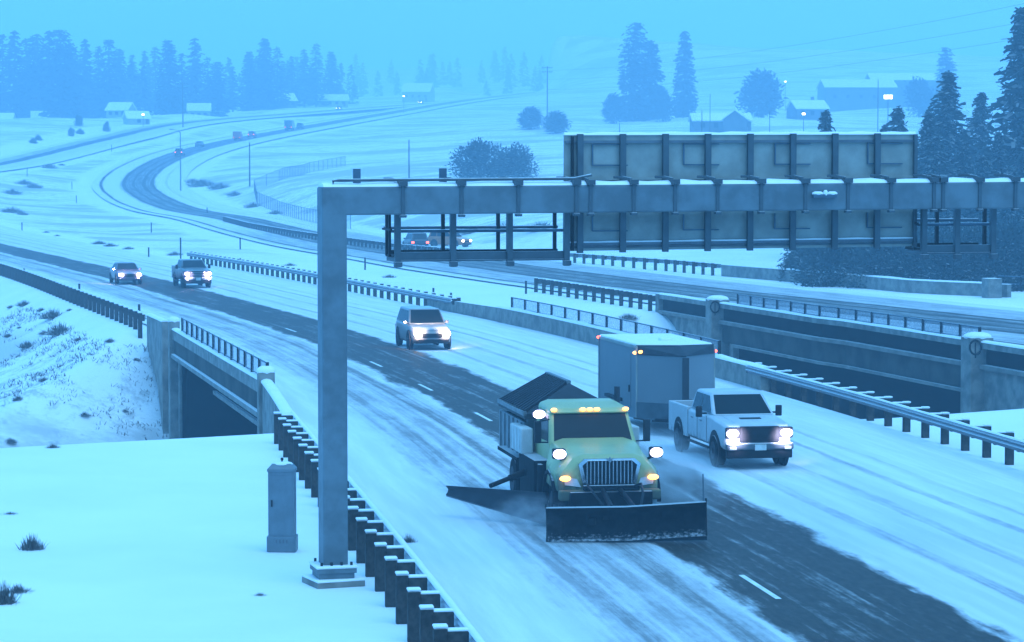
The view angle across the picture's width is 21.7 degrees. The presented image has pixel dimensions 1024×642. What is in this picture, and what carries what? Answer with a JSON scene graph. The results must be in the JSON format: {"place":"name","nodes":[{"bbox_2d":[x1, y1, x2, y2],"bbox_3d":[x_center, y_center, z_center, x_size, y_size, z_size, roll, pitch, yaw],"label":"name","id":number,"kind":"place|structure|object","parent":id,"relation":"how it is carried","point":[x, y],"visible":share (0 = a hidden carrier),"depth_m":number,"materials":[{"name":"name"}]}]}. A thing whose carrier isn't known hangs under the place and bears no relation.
{"place":"outdoors","nodes":[
{"label":"outdoors","id":0,"kind":"place"},
{"bbox_2d":[0,35,1023,641],"bbox_3d":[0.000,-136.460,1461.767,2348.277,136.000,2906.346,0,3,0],"label":"snowy ground","id":1,"kind":"structure","parent":0,"point":[154,537],"depth_m":153.31,"materials":[{"name":"snow"}]},
{"bbox_2d":[0,59,10,112],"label":"pine tree","id":2,"kind":"object","parent":1,"relation":"on","point":[2,96],"visible":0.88,"depth_m":977.96,"materials":[{"name":"green plant"}]},
{"bbox_2d":[0,34,12,112],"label":"pine tree","id":3,"kind":"object","parent":1,"relation":"on","point":[3,45],"visible":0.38,"depth_m":1010.19,"materials":[{"name":"green plant"}]},
{"bbox_2d":[0,110,15,118],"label":"house","id":4,"kind":"structure","parent":1,"relation":"on","point":[8,115],"depth_m":956.06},
{"bbox_2d":[0,580,21,604],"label":"shrub","id":5,"kind":"object","parent":1,"relation":"on","point":[6,598],"visible":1,"depth_m":50.93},
{"bbox_2d":[0,30,33,117],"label":"pine tree","id":6,"kind":"object","parent":1,"relation":"on","point":[17,102],"visible":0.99,"depth_m":986.91,"materials":[{"name":"green plant"}]},
{"bbox_2d":[5,582,32,594],"bbox_3d":[-9.709,5.244,52.252,0.769,0.259,0.794,1,4,24],"label":"shrub","id":7,"kind":"object","parent":1,"relation":"on","point":[17,589],"visible":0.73,"depth_m":52.22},
{"bbox_2d":[11,38,41,117],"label":"pine tree","id":8,"kind":"object","parent":1,"relation":"on","point":[25,44],"visible":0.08,"depth_m":1022.09,"materials":[{"name":"green plant"}]},
{"bbox_2d":[15,532,47,551],"bbox_3d":[-10.413,4.798,57.931,0.726,0.450,0.737,-2,4,-28],"label":"shrub","id":9,"kind":"object","parent":1,"relation":"on","point":[31,544],"visible":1,"depth_m":57.89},
{"bbox_2d":[19,34,54,117],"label":"pine tree","id":10,"kind":"object","parent":1,"relation":"on","point":[35,47],"visible":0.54,"depth_m":997.65,"materials":[{"name":"green plant"}]},
{"bbox_2d":[27,30,66,115],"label":"pine tree","id":11,"kind":"object","parent":1,"relation":"on","point":[41,89],"visible":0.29,"depth_m":986.02,"materials":[{"name":"green plant"}]},
{"bbox_2d":[37,308,63,318],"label":"shrub","id":12,"kind":"object","parent":1,"relation":"on","point":[52,314],"visible":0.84,"depth_m":158.92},
{"bbox_2d":[38,322,70,335],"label":"shrub","id":13,"kind":"object","parent":1,"relation":"on","point":[59,329],"visible":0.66,"depth_m":149.36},
{"bbox_2d":[38,30,82,117],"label":"pine tree","id":14,"kind":"object","parent":1,"relation":"on","point":[53,105],"visible":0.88,"depth_m":956.83,"materials":[{"name":"green plant"}]},
{"bbox_2d":[0,263,146,338],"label":"guardrail","id":15,"kind":"object","parent":1,"relation":"on","point":[134,318],"visible":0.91,"depth_m":162.20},
{"bbox_2d":[61,43,88,118],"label":"pine tree","id":16,"kind":"object","parent":1,"relation":"on","point":[81,101],"visible":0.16,"depth_m":993.23,"materials":[{"name":"green plant"}]},
{"bbox_2d":[0,307,166,439],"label":"dry grass","id":17,"kind":"structure","parent":1,"relation":"on","point":[15,393],"depth_m":135.32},
{"bbox_2d":[77,39,99,118],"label":"pine tree","id":18,"kind":"object","parent":1,"relation":"on","point":[86,56],"visible":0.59,"depth_m":1034.08,"materials":[{"name":"green plant"}]},
{"bbox_2d":[87,46,113,118],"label":"pine tree","id":19,"kind":"object","parent":1,"relation":"on","point":[97,56],"visible":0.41,"depth_m":1045.81,"materials":[{"name":"green plant"}]},
{"bbox_2d":[88,39,126,118],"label":"pine tree","id":20,"kind":"object","parent":1,"relation":"on","point":[109,96],"visible":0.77,"depth_m":1010.18,"materials":[{"name":"green plant"}]},
{"bbox_2d":[110,49,129,101],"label":"pine tree","id":21,"kind":"object","parent":1,"relation":"on","point":[121,71],"visible":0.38,"depth_m":1057.20,"materials":[{"name":"green plant"}]},
{"bbox_2d":[104,99,137,117],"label":"house","id":22,"kind":"structure","parent":1,"relation":"on","point":[115,109],"depth_m":924.93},
{"bbox_2d":[126,55,145,108],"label":"pine tree","id":23,"kind":"object","parent":1,"relation":"on","point":[135,71],"visible":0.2,"depth_m":1128.17,"materials":[{"name":"green plant"}]},
{"bbox_2d":[121,111,151,124],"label":"shed","id":24,"kind":"structure","parent":1,"relation":"on","point":[133,117],"depth_m":840.59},
{"bbox_2d":[137,50,151,97],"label":"pine tree","id":25,"kind":"object","parent":1,"relation":"on","point":[144,62],"visible":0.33,"depth_m":1151.57,"materials":[{"name":"green plant"}]},
{"bbox_2d":[145,47,165,112],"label":"pine tree","id":26,"kind":"object","parent":1,"relation":"on","point":[152,79],"visible":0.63,"depth_m":1139.77,"materials":[{"name":"green plant"}]},
{"bbox_2d":[152,39,185,114],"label":"pine tree","id":27,"kind":"object","parent":1,"relation":"on","point":[171,102],"visible":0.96,"depth_m":963.73,"materials":[{"name":"green plant"}]},
{"bbox_2d":[173,53,194,113],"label":"pine tree","id":28,"kind":"object","parent":1,"relation":"on","point":[182,75],"visible":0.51,"depth_m":996.00,"materials":[{"name":"green plant"}]},
{"bbox_2d":[183,38,209,108],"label":"pine tree","id":29,"kind":"object","parent":1,"relation":"on","point":[195,86],"visible":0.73,"depth_m":1019.02,"materials":[{"name":"green plant"}]},
{"bbox_2d":[186,100,211,115],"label":"house","id":30,"kind":"structure","parent":1,"relation":"on","point":[203,108],"depth_m":977.81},
{"bbox_2d":[183,178,214,186],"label":"shrub","id":31,"kind":"object","parent":1,"relation":"on","point":[200,183],"visible":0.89,"depth_m":525.71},
{"bbox_2d":[199,57,213,102],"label":"pine tree","id":32,"kind":"object","parent":1,"relation":"on","point":[207,73],"visible":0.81,"depth_m":1022.65,"materials":[{"name":"green plant"}]},
{"bbox_2d":[205,62,229,116],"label":"pine tree","id":33,"kind":"object","parent":1,"relation":"on","point":[216,99],"visible":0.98,"depth_m":1016.39,"materials":[{"name":"green plant"}]},
{"bbox_2d":[224,66,243,111],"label":"pine tree","id":34,"kind":"object","parent":1,"relation":"on","point":[234,100],"visible":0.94,"depth_m":1059.31,"materials":[{"name":"green plant"}]},
{"bbox_2d":[238,51,258,110],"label":"pine tree","id":35,"kind":"object","parent":1,"relation":"on","point":[246,90],"visible":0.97,"depth_m":1092.49,"materials":[{"name":"green plant"}]},
{"bbox_2d":[250,38,278,110],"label":"pine tree","id":36,"kind":"object","parent":1,"relation":"on","point":[268,95],"visible":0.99,"depth_m":1087.60,"materials":[{"name":"green plant"}]},
{"bbox_2d":[6,47,546,118],"bbox_3d":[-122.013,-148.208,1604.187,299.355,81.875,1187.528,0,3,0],"label":"distant wood","id":37,"kind":"object","parent":1,"relation":"on","point":[431,76],"visible":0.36,"depth_m":1866.20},
{"bbox_2d":[269,47,291,107],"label":"pine tree","id":38,"kind":"object","parent":1,"relation":"on","point":[281,86],"visible":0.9,"depth_m":1098.46,"materials":[{"name":"green plant"}]},
{"bbox_2d":[267,458,297,551],"bbox_3d":[-4.983,3.974,57.928,0.630,2.030,0.485,0,3,2],"label":"equipment cabinet","id":39,"kind":"object","parent":1,"relation":"on","point":[282,536],"visible":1,"depth_m":57.73,"materials":[{"name":"metal"}]},
{"bbox_2d":[272,91,297,108],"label":"house","id":40,"kind":"structure","parent":1,"relation":"on","point":[294,100],"depth_m":1106.02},
{"bbox_2d":[284,56,304,106],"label":"pine tree","id":41,"kind":"object","parent":1,"relation":"on","point":[291,78],"visible":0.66,"depth_m":1132.31,"materials":[{"name":"green plant"}]},
{"bbox_2d":[254,156,350,228],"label":"fence","id":42,"kind":"object","parent":1,"relation":"on","point":[256,192],"visible":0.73,"depth_m":453.36,"materials":[{"name":"grey"}]},
{"bbox_2d":[296,49,314,106],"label":"pine tree","id":43,"kind":"object","parent":1,"relation":"on","point":[305,90],"visible":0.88,"depth_m":1174.39,"materials":[{"name":"green plant"}]},
{"bbox_2d":[306,43,328,106],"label":"pine tree","id":44,"kind":"object","parent":1,"relation":"on","point":[316,75],"visible":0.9,"depth_m":1186.46,"materials":[{"name":"green plant"}]},
{"bbox_2d":[187,251,460,305],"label":"guardrail","id":45,"kind":"object","parent":1,"relation":"on","point":[382,288],"visible":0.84,"depth_m":190.94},
{"bbox_2d":[322,51,342,93],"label":"pine tree","id":46,"kind":"object","parent":1,"relation":"on","point":[332,70],"visible":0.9,"depth_m":1197.77,"materials":[{"name":"green plant"}]},
{"bbox_2d":[317,94,348,107],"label":"barn","id":47,"kind":"structure","parent":1,"relation":"on","point":[336,100],"depth_m":1188.45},
{"bbox_2d":[223,217,449,249],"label":"guardrail","id":48,"kind":"object","parent":1,"relation":"on","point":[296,232],"visible":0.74,"depth_m":309.48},
{"bbox_2d":[273,411,484,641],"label":"guardrail","id":49,"kind":"object","parent":1,"relation":"on","point":[417,596],"visible":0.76,"depth_m":52.42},
{"bbox_2d":[401,83,435,101],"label":"building","id":50,"kind":"structure","parent":1,"relation":"on","point":[417,92],"depth_m":1419.14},
{"bbox_2d":[146,297,769,438],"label":"road bridge","id":51,"kind":"structure","parent":1,"relation":"on","point":[206,389],"depth_m":124.70,"materials":[{"name":"concrete"}]},
{"bbox_2d":[427,299,496,321],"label":"concrete barrier","id":52,"kind":"object","parent":1,"relation":"on","point":[487,312],"visible":0.66,"depth_m":149.70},
{"bbox_2d":[444,137,516,177],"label":"bushes","id":53,"kind":"object","parent":1,"relation":"on","point":[481,164],"visible":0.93,"depth_m":397.97,"materials":[{"name":"brown plant"}]},
{"bbox_2d":[491,142,542,177],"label":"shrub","id":54,"kind":"object","parent":1,"relation":"on","point":[519,161],"visible":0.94,"depth_m":401.08,"materials":[{"name":"green plant"}]},
{"bbox_2d":[516,106,544,128],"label":"tree","id":55,"kind":"object","parent":1,"relation":"on","point":[531,117],"visible":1,"depth_m":756.82,"materials":[{"name":"green plant"}]},
{"bbox_2d":[545,66,547,114],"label":"utility pole","id":56,"kind":"object","parent":1,"relation":"on","point":[547,90],"visible":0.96,"depth_m":777.25,"materials":[{"name":"brown wood"}]},
{"bbox_2d":[547,4,1020,70],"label":"power line","id":57,"kind":"object","parent":56,"relation":"attached to","point":[811,42],"visible":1,"depth_m":502.71,"materials":[{"name":"metal"}]},
{"bbox_2d":[540,110,571,133],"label":"tree","id":58,"kind":"object","parent":1,"relation":"on","point":[552,122],"visible":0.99,"depth_m":737.03,"materials":[{"name":"green plant"}]},
{"bbox_2d":[534,277,654,310],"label":"guardrail","id":59,"kind":"object","parent":1,"relation":"on","point":[603,291],"visible":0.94,"depth_m":167.34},
{"bbox_2d":[601,92,626,123],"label":"tree","id":60,"kind":"object","parent":1,"relation":"on","point":[613,104],"visible":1,"depth_m":896.39,"materials":[{"name":"green plant"}]},
{"bbox_2d":[617,23,654,121],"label":"tree","id":61,"kind":"object","parent":1,"relation":"on","point":[636,110],"visible":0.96,"depth_m":915.06,"materials":[{"name":"green plant"}]},
{"bbox_2d":[570,253,721,275],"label":"guardrail","id":62,"kind":"object","parent":1,"relation":"on","point":[655,261],"visible":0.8,"depth_m":220.47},
{"bbox_2d":[639,40,665,119],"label":"tree","id":63,"kind":"object","parent":1,"relation":"on","point":[652,52],"visible":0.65,"depth_m":923.52,"materials":[{"name":"green plant"}]},
{"bbox_2d":[302,168,1023,588],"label":"sign gantry","id":64,"kind":"object","parent":1,"relation":"on","point":[388,198],"visible":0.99,"depth_m":53.92,"materials":[{"name":"metal"}]},
{"bbox_2d":[563,131,917,252],"bbox_3d":[4.830,-2.714,55.812,7.775,2.526,0.213,-1,3,-15],"label":"highway sign","id":65,"kind":"object","parent":64,"relation":"attached to","point":[646,156],"visible":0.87,"depth_m":55.79,"materials":[{"name":"metal"}]},
{"bbox_2d":[652,85,676,121],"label":"tree","id":66,"kind":"object","parent":1,"relation":"on","point":[663,101],"visible":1,"depth_m":905.90,"materials":[{"name":"green plant"}]},
{"bbox_2d":[672,31,698,117],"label":"tree","id":67,"kind":"object","parent":1,"relation":"on","point":[687,99],"visible":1,"depth_m":935.50,"materials":[{"name":"green plant"}]},
{"bbox_2d":[688,113,752,132],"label":"barn","id":68,"kind":"structure","parent":1,"relation":"on","point":[712,122],"depth_m":693.77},
{"bbox_2d":[721,109,749,131],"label":"shed","id":69,"kind":"structure","parent":1,"relation":"on","point":[735,120],"depth_m":690.61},
{"bbox_2d":[733,67,788,117],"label":"tree","id":70,"kind":"object","parent":1,"relation":"on","point":[761,91],"visible":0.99,"depth_m":893.76,"materials":[{"name":"green plant"}]},
{"bbox_2d":[772,252,803,281],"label":"shrub","id":71,"kind":"object","parent":1,"relation":"on","point":[788,260],"visible":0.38,"depth_m":197.31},
{"bbox_2d":[784,97,829,119],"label":"house","id":72,"kind":"structure","parent":1,"relation":"on","point":[812,109],"depth_m":794.61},
{"bbox_2d":[784,248,839,283],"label":"shrub","id":73,"kind":"object","parent":1,"relation":"on","point":[799,255],"visible":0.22,"depth_m":193.72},
{"bbox_2d":[817,109,835,131],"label":"pine tree","id":74,"kind":"object","parent":1,"relation":"on","point":[825,121],"visible":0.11,"depth_m":235.20,"materials":[{"name":"green plant"}]},
{"bbox_2d":[786,247,890,286],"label":"shrub","id":75,"kind":"object","parent":1,"relation":"on","point":[833,255],"visible":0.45,"depth_m":188.57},
{"bbox_2d":[655,293,1023,418],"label":"road bridge","id":76,"kind":"structure","parent":1,"relation":"on","point":[970,371],"depth_m":130.24,"materials":[{"name":"concrete"}]},
{"bbox_2d":[816,79,897,110],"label":"building","id":77,"kind":"structure","parent":1,"relation":"on","point":[845,94],"depth_m":1039.62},
{"bbox_2d":[837,246,906,288],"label":"shrub","id":78,"kind":"object","parent":1,"relation":"on","point":[871,256],"visible":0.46,"depth_m":186.10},
{"bbox_2d":[721,263,1023,297],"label":"concrete barrier","id":79,"kind":"object","parent":1,"relation":"on","point":[991,288],"visible":0.88,"depth_m":179.44,"materials":[{"name":"concrete"}]},
{"bbox_2d":[745,362,1023,464],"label":"guardrail","id":80,"kind":"object","parent":1,"relation":"on","point":[966,430],"visible":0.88,"depth_m":84.28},
{"bbox_2d":[883,105,908,131],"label":"pine tree","id":81,"kind":"object","parent":1,"relation":"on","point":[897,116],"visible":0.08,"depth_m":237.17,"materials":[{"name":"green plant"}]},
{"bbox_2d":[865,73,936,106],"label":"building","id":82,"kind":"structure","parent":1,"relation":"on","point":[900,79],"depth_m":1049.54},
{"bbox_2d":[869,222,951,279],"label":"shrub","id":83,"kind":"object","parent":1,"relation":"on","point":[902,262],"visible":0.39,"depth_m":184.68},
{"bbox_2d":[901,76,939,116],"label":"tree","id":84,"kind":"object","parent":1,"relation":"on","point":[918,93],"visible":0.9,"depth_m":875.14,"materials":[{"name":"green plant"}]},
{"bbox_2d":[917,110,946,217],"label":"pine tree","id":85,"kind":"object","parent":1,"relation":"on","point":[928,123],"visible":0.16,"depth_m":225.20,"materials":[{"name":"green plant"}]},
{"bbox_2d":[917,132,956,238],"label":"pine tree","id":86,"kind":"object","parent":1,"relation":"on","point":[938,164],"visible":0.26,"depth_m":213.25,"materials":[{"name":"green plant"}]},
{"bbox_2d":[932,47,959,108],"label":"tree","id":87,"kind":"object","parent":1,"relation":"on","point":[947,64],"visible":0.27,"depth_m":896.13,"materials":[{"name":"green plant"}]},
{"bbox_2d":[931,209,962,274],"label":"pine tree","id":88,"kind":"object","parent":1,"relation":"on","point":[947,214],"visible":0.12,"depth_m":205.62,"materials":[{"name":"green plant"}]},
{"bbox_2d":[899,226,995,281],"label":"shrub","id":89,"kind":"object","parent":1,"relation":"on","point":[932,241],"visible":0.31,"depth_m":183.31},
{"bbox_2d":[920,70,979,176],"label":"pine tree","id":90,"kind":"object","parent":1,"relation":"on","point":[948,112],"visible":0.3,"depth_m":244.87,"materials":[{"name":"green plant"}]},
{"bbox_2d":[950,140,976,216],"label":"pine tree","id":91,"kind":"object","parent":1,"relation":"on","point":[964,160],"visible":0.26,"depth_m":223.36,"materials":[{"name":"green plant"}]},
{"bbox_2d":[917,222,1020,288],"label":"shrub","id":92,"kind":"object","parent":1,"relation":"on","point":[967,230],"visible":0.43,"depth_m":181.07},
{"bbox_2d":[966,92,996,174],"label":"pine tree","id":93,"kind":"object","parent":1,"relation":"on","point":[979,116],"visible":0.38,"depth_m":260.94,"materials":[{"name":"green plant"}]},
{"bbox_2d":[961,155,1001,231],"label":"pine tree","id":94,"kind":"object","parent":1,"relation":"on","point":[983,164],"visible":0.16,"depth_m":211.38,"materials":[{"name":"green plant"}]},
{"bbox_2d":[948,214,1023,289],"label":"shrub","id":95,"kind":"object","parent":1,"relation":"on","point":[1010,227],"visible":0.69,"depth_m":180.55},
{"bbox_2d":[974,6,1023,217],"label":"pine tree","id":96,"kind":"object","parent":1,"relation":"on","point":[1013,145],"visible":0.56,"depth_m":230.81,"materials":[{"name":"green plant"}]},
{"bbox_2d":[987,131,1020,224],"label":"pine tree","id":97,"kind":"object","parent":1,"relation":"on","point":[1000,164],"visible":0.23,"depth_m":217.33,"materials":[{"name":"green plant"}]},
{"bbox_2d":[989,224,1023,291],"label":"shrub","id":98,"kind":"object","parent":1,"relation":"on","point":[1012,269],"visible":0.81,"depth_m":179.99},
{"bbox_2d":[989,170,1023,270],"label":"pine tree","id":99,"kind":"object","parent":1,"relation":"on","point":[1008,213],"visible":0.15,"depth_m":209.44,"materials":[{"name":"green plant"}]},
{"bbox_2d":[0,102,1023,641],"bbox_3d":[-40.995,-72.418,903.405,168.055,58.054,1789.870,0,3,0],"label":"road","id":100,"kind":"structure","parent":0,"point":[842,528],"depth_m":67.04,"materials":[{"name":"snow"}]},
{"bbox_2d":[109,262,141,283],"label":"car","id":101,"kind":"object","parent":100,"relation":"on","point":[121,271],"visible":1,"depth_m":190.41,"materials":[{"name":"grey paint"}]},
{"bbox_2d":[172,259,211,287],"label":"pickup truck","id":102,"kind":"object","parent":100,"relation":"on","point":[191,271],"visible":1,"depth_m":184.47,"materials":[{"name":"grey paint"}]},
{"bbox_2d":[395,306,450,349],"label":"car","id":103,"kind":"object","parent":100,"relation":"on","point":[420,325],"visible":1,"depth_m":122.25,"materials":[{"name":"silver metal"}]},
{"bbox_2d":[285,328,780,598],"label":"lane marking","id":104,"kind":"object","parent":100,"relation":"on","point":[760,587],"visible":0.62,"depth_m":53.50,"materials":[{"name":"paint"}]},
{"bbox_2d":[446,372,706,541],"bbox_3d":[1.016,3.117,63.208,5.109,3.082,10.182,-1,3,-10],"label":"snow plow","id":105,"kind":"object","parent":100,"relation":"on","point":[582,464],"visible":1,"depth_m":61.50,"materials":[{"name":"metal"}]},
{"bbox_2d":[597,333,716,422],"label":"cargo trailer","id":106,"kind":"object","parent":100,"relation":"on","point":[651,375],"visible":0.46,"depth_m":82.63,"materials":[{"name":"metal"}]},
{"bbox_2d":[669,388,793,466],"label":"pickup truck","id":107,"kind":"object","parent":100,"relation":"on","point":[734,423],"visible":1,"depth_m":74.48,"materials":[{"name":"white paint"}]},
{"bbox_2d":[0,0,1023,71],"label":"sky","id":108,"kind":"structure","parent":0,"point":[405,32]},
{"bbox_2d":[92,91,1023,344],"bbox_3d":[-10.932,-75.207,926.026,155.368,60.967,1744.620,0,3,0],"label":"road","id":109,"kind":"structure","parent":0,"point":[148,183],"depth_m":231.68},
{"bbox_2d":[284,120,294,129],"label":"truck","id":110,"kind":"object","parent":109,"relation":"on","point":[289,124],"visible":1,"depth_m":817.04,"materials":[{"name":"grey paint"}]},
{"bbox_2d":[402,233,428,249],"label":"car","id":111,"kind":"object","parent":109,"relation":"on","point":[420,239],"visible":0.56,"depth_m":267.06,"materials":[{"name":"grey paint"}]},
{"bbox_2d":[428,232,471,246],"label":"car","id":112,"kind":"object","parent":109,"relation":"on","point":[434,239],"visible":0.74,"depth_m":284.59,"materials":[{"name":"grey paint"}]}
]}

